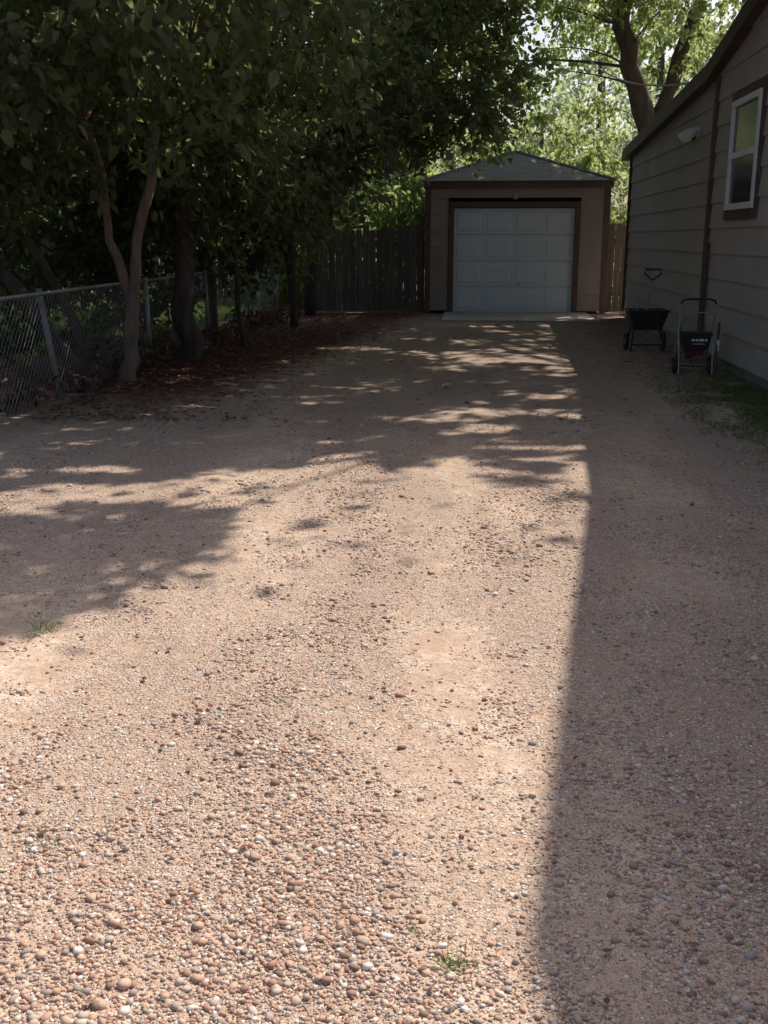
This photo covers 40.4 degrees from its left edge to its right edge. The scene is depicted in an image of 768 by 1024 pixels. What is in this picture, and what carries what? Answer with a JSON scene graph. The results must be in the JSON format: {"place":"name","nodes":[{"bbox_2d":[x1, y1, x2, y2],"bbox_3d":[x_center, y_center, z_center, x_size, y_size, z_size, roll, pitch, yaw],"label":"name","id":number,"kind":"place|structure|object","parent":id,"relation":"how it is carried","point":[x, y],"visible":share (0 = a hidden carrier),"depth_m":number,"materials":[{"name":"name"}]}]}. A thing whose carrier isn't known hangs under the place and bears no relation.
{"place":"outdoors","nodes":[
{"label":"outdoors","id":0,"kind":"place"},
{"bbox_2d":[0,259,624,401],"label":"ground","id":1,"kind":"structure","parent":0,"point":[622,314],"depth_m":14.34,"materials":[{"name":"brown soil"}]},
{"bbox_2d":[0,0,116,390],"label":"leaning tree","id":2,"kind":"object","parent":1,"relation":"on","point":[11,282],"visible":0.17,"depth_m":10.91,"materials":[{"name":"green plant"}]},
{"bbox_2d":[0,307,264,416],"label":"fence weeds","id":3,"kind":"object","parent":1,"relation":"on","point":[141,344],"visible":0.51,"depth_m":11.35,"materials":[{"name":"green plant"}]},
{"bbox_2d":[0,294,275,356],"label":"lawn grass","id":4,"kind":"structure","parent":1,"relation":"on","point":[220,307],"depth_m":19.17,"materials":[{"name":"green plant"}]},
{"bbox_2d":[0,265,279,417],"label":"chain link fence","id":5,"kind":"object","parent":1,"relation":"on","point":[39,293],"visible":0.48,"depth_m":11.36,"materials":[{"name":"metal"}]},
{"bbox_2d":[0,301,302,415],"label":"ivy undergrowth","id":6,"kind":"object","parent":1,"relation":"on","point":[271,313],"visible":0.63,"depth_m":12.93,"materials":[{"name":"green plant"}]},
{"bbox_2d":[0,39,319,368],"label":"shrub thicket","id":7,"kind":"object","parent":1,"relation":"on","point":[79,259],"visible":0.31,"depth_m":13.48,"materials":[{"name":"green plant"}]},
{"bbox_2d":[0,0,412,382],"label":"twin stem tree","id":8,"kind":"object","parent":1,"relation":"on","point":[129,45],"visible":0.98,"depth_m":9.59,"materials":[{"name":"green plant"}]},
{"bbox_2d":[5,0,430,360],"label":"deciduous tree","id":9,"kind":"object","parent":1,"relation":"on","point":[184,226],"visible":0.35,"depth_m":13.11,"materials":[{"name":"green plant"}]},
{"bbox_2d":[142,244,315,300],"bbox_3d":[-4.131,-6.232,26.278,5.409,1.848,0.173,1,15,4],"label":"wooden fence","id":10,"kind":"object","parent":1,"relation":"on","point":[201,276],"visible":0.01,"depth_m":26.34,"materials":[{"name":"brown wood"}]},
{"bbox_2d":[87,0,446,344],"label":"deciduous tree","id":11,"kind":"object","parent":1,"relation":"on","point":[313,180],"visible":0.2,"depth_m":15.74,"materials":[{"name":"green plant"}]},
{"bbox_2d":[189,0,527,316],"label":"deciduous tree","id":12,"kind":"object","parent":1,"relation":"on","point":[308,290],"visible":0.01,"depth_m":21.41,"materials":[{"name":"green plant"}]},
{"bbox_2d":[0,0,730,266],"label":"distant trees","id":13,"kind":"object","parent":1,"relation":"on","point":[559,90],"visible":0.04,"depth_m":44.33,"materials":[{"name":"green plant"}]},
{"bbox_2d":[315,225,424,311],"bbox_3d":[-0.383,-5.257,22.590,2.507,1.829,0.173,1,15,4],"label":"wooden fence","id":14,"kind":"object","parent":1,"relation":"on","point":[411,240],"visible":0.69,"depth_m":22.52,"materials":[{"name":"brown wood"}]},
{"bbox_2d":[232,0,559,325],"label":"deciduous tree","id":15,"kind":"object","parent":1,"relation":"on","point":[455,22],"visible":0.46,"depth_m":17.85,"materials":[{"name":"green plant"}]},
{"bbox_2d":[191,0,601,300],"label":"deciduous tree","id":16,"kind":"object","parent":1,"relation":"on","point":[385,161],"visible":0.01,"depth_m":26.84,"materials":[{"name":"green plant"}]},
{"bbox_2d":[195,93,630,309],"bbox_3d":[2.521,-9.382,29.225,18.951,6.836,13.966,1,15,4],"label":"back hedge","id":17,"kind":"object","parent":1,"relation":"on","point":[412,201],"visible":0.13,"depth_m":29.15,"materials":[{"name":"green plant"}]},
{"bbox_2d":[421,150,616,313],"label":"garage","id":18,"kind":"structure","parent":1,"relation":"on","point":[525,232],"depth_m":21.97,"materials":[{"name":"beige wood"}]},
{"bbox_2d":[453,208,574,311],"bbox_3d":[2.720,-5.290,22.069,2.500,2.157,0.070,1,15,4],"label":"garage door","id":19,"kind":"structure","parent":18,"relation":"in","point":[514,259],"depth_m":22.05,"materials":[{"name":"paint"}]},
{"bbox_2d":[443,0,745,133],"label":"forked tree","id":20,"kind":"object","parent":1,"relation":"on","point":[628,45],"visible":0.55,"depth_m":27.66,"materials":[{"name":"green plant"}]},
{"bbox_2d":[625,311,767,391],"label":"foundation","id":21,"kind":"object","parent":1,"relation":"on","point":[723,364],"depth_m":12.47,"materials":[{"name":"grey concrete"}]},
{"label":"walls","id":22,"kind":"object","parent":1,"relation":"on","visible":0},
{"bbox_2d":[624,82,714,334],"bbox_3d":[4.565,-4.840,17.018,0.056,3.544,7.600,1,15,4],"label":"siding","id":23,"kind":"object","parent":22,"relation":"attached to","point":[669,183],"visible":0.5,"depth_m":16.24,"materials":[{"name":"grey wood"}]},
{"bbox_2d":[678,126,699,143],"bbox_3d":[4.233,-5.221,14.457,0.274,0.221,0.535,1,15,4],"label":"security light","id":24,"kind":"object","parent":23,"relation":"attached to","point":[688,135],"visible":1,"depth_m":14.29,"materials":[{"name":"white paint"}]},
{"bbox_2d":[621,0,767,328],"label":"trim","id":25,"kind":"structure","parent":22,"relation":"attached to","point":[709,73],"depth_m":13.34,"materials":[{"name":"wood"}]},
{"bbox_2d":[623,65,705,149],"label":"roof","id":26,"kind":"structure","parent":25,"relation":"on","point":[662,109],"depth_m":16.76,"materials":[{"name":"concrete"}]},
{"bbox_2d":[580,49,688,86],"bbox_3d":[4.722,-9.007,20.842,0.032,2.759,14.508,1,15,3],"label":"overhead wire","id":27,"kind":"object","parent":26,"relation":"on","point":[676,84],"visible":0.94,"depth_m":19.04,"materials":[{"name":"metal"}]},
{"bbox_2d":[703,4,767,380],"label":"siding","id":28,"kind":"object","parent":22,"relation":"attached to","point":[737,283],"visible":0.8,"depth_m":11.87,"materials":[{"name":"grey wood"}]},
{"bbox_2d":[684,243,709,359],"bbox_3d":[4.042,-2.711,13.481,0.256,1.483,0.072,-7,16,-26],"label":"downspout","id":29,"kind":"object","parent":28,"relation":"attached to","point":[703,283],"visible":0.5,"depth_m":13.45,"materials":[{"name":"metal"}]},
{"bbox_2d":[723,77,767,219],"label":"window","id":30,"kind":"structure","parent":28,"relation":"attached to","point":[747,137],"depth_m":11.60,"materials":[{"name":"white paint"}]},
{"bbox_2d":[17,0,741,238],"label":"sky","id":31,"kind":"structure","parent":0,"point":[540,35],"materials":[{"name":"white"}]},
{"bbox_2d":[0,312,767,1023],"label":"gravel driveway","id":32,"kind":"structure","parent":0,"point":[526,388],"depth_m":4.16,"materials":[{"name":"beige gravel"}]},
{"bbox_2d":[12,825,69,873],"bbox_3d":[-0.889,0.878,2.720,0.171,0.022,0.225,1,15,4],"label":"grass tuft","id":33,"kind":"object","parent":32,"relation":"on","point":[41,843],"visible":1,"depth_m":2.76,"materials":[{"name":"green plant"}]},
{"bbox_2d":[20,608,83,637],"bbox_3d":[-1.380,0.448,4.221,0.219,0.089,0.286,-14,20,-43],"label":"grass tuft","id":34,"kind":"object","parent":32,"relation":"on","point":[46,626],"visible":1,"depth_m":4.24,"materials":[{"name":"green plant"}]},
{"bbox_2d":[2,420,764,1008],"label":"leaf fragments","id":35,"kind":"object","parent":32,"relation":"on","point":[350,930],"visible":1,"depth_m":3.56,"materials":[{"name":"brown plant"}]},
{"bbox_2d":[15,312,767,435],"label":"fallen leaves","id":36,"kind":"object","parent":32,"relation":"on","point":[100,399],"visible":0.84,"depth_m":12.23,"materials":[{"name":"brown plant"}]},
{"bbox_2d":[402,916,442,942],"bbox_3d":[0.091,0.961,2.395,0.104,0.027,0.122,1,15,4],"label":"grass tuft","id":37,"kind":"object","parent":32,"relation":"on","point":[419,932],"visible":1,"depth_m":2.40,"materials":[{"name":"green plant"}]},
{"bbox_2d":[427,939,489,983],"bbox_3d":[0.162,0.985,2.293,0.141,0.036,0.135,-7,16,-25],"label":"grass tuft","id":38,"kind":"object","parent":32,"relation":"on","point":[456,961],"visible":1,"depth_m":2.30,"materials":[{"name":"green plant"}]},
{"bbox_2d":[441,312,598,322],"bbox_3d":[2.690,-3.900,21.145,3.000,0.135,2.380,1,15,4],"label":"concrete apron","id":39,"kind":"object","parent":32,"relation":"on","point":[552,317],"visible":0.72,"depth_m":20.70,"materials":[{"name":"grey concrete"}]},
{"bbox_2d":[623,308,670,351],"bbox_3d":[3.725,-2.590,14.876,0.582,0.581,0.484,1,15,4],"label":"garden cart","id":40,"kind":"object","parent":32,"relation":"on","point":[647,319],"visible":0.99,"depth_m":14.69,"materials":[{"name":"black plastic"}]},
{"bbox_2d":[636,269,661,309],"bbox_3d":[3.728,-3.026,14.774,0.340,0.812,0.107,1,15,4],"label":"garden shovel","id":41,"kind":"object","parent":40,"relation":"on","point":[651,282],"visible":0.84,"depth_m":14.71,"materials":[{"name":"metal"}]},
{"bbox_2d":[671,298,717,374],"bbox_3d":[3.632,-2.069,12.267,0.442,0.886,0.524,1,15,4],"label":"push spreader","id":42,"kind":"object","parent":32,"relation":"on","point":[694,343],"visible":1,"depth_m":12.12,"materials":[{"name":"black plastic"}]},
{"bbox_2d":[633,351,767,469],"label":"grass patch","id":43,"kind":"object","parent":32,"relation":"on","point":[762,393],"visible":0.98,"depth_m":10.20,"materials":[{"name":"green plant"}]},
{"bbox_2d":[713,323,720,376],"bbox_3d":[3.824,-1.862,12.008,0.048,0.621,0.039,-9,17,-30],"label":"garden stake","id":44,"kind":"object","parent":32,"relation":"on","point":[716,349],"visible":0.89,"depth_m":11.99,"materials":[{"name":"white paint"}]},
{"bbox_2d":[702,856,766,895],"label":"grass tuft","id":45,"kind":"object","parent":32,"relation":"on","point":[739,874],"visible":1,"depth_m":2.62,"materials":[{"name":"green plant"}]},
{"bbox_2d":[605,223,625,311],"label":"wooden fence","id":46,"kind":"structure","parent":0,"point":[615,292],"depth_m":22.38,"materials":[{"name":"brown wood"}]}
]}

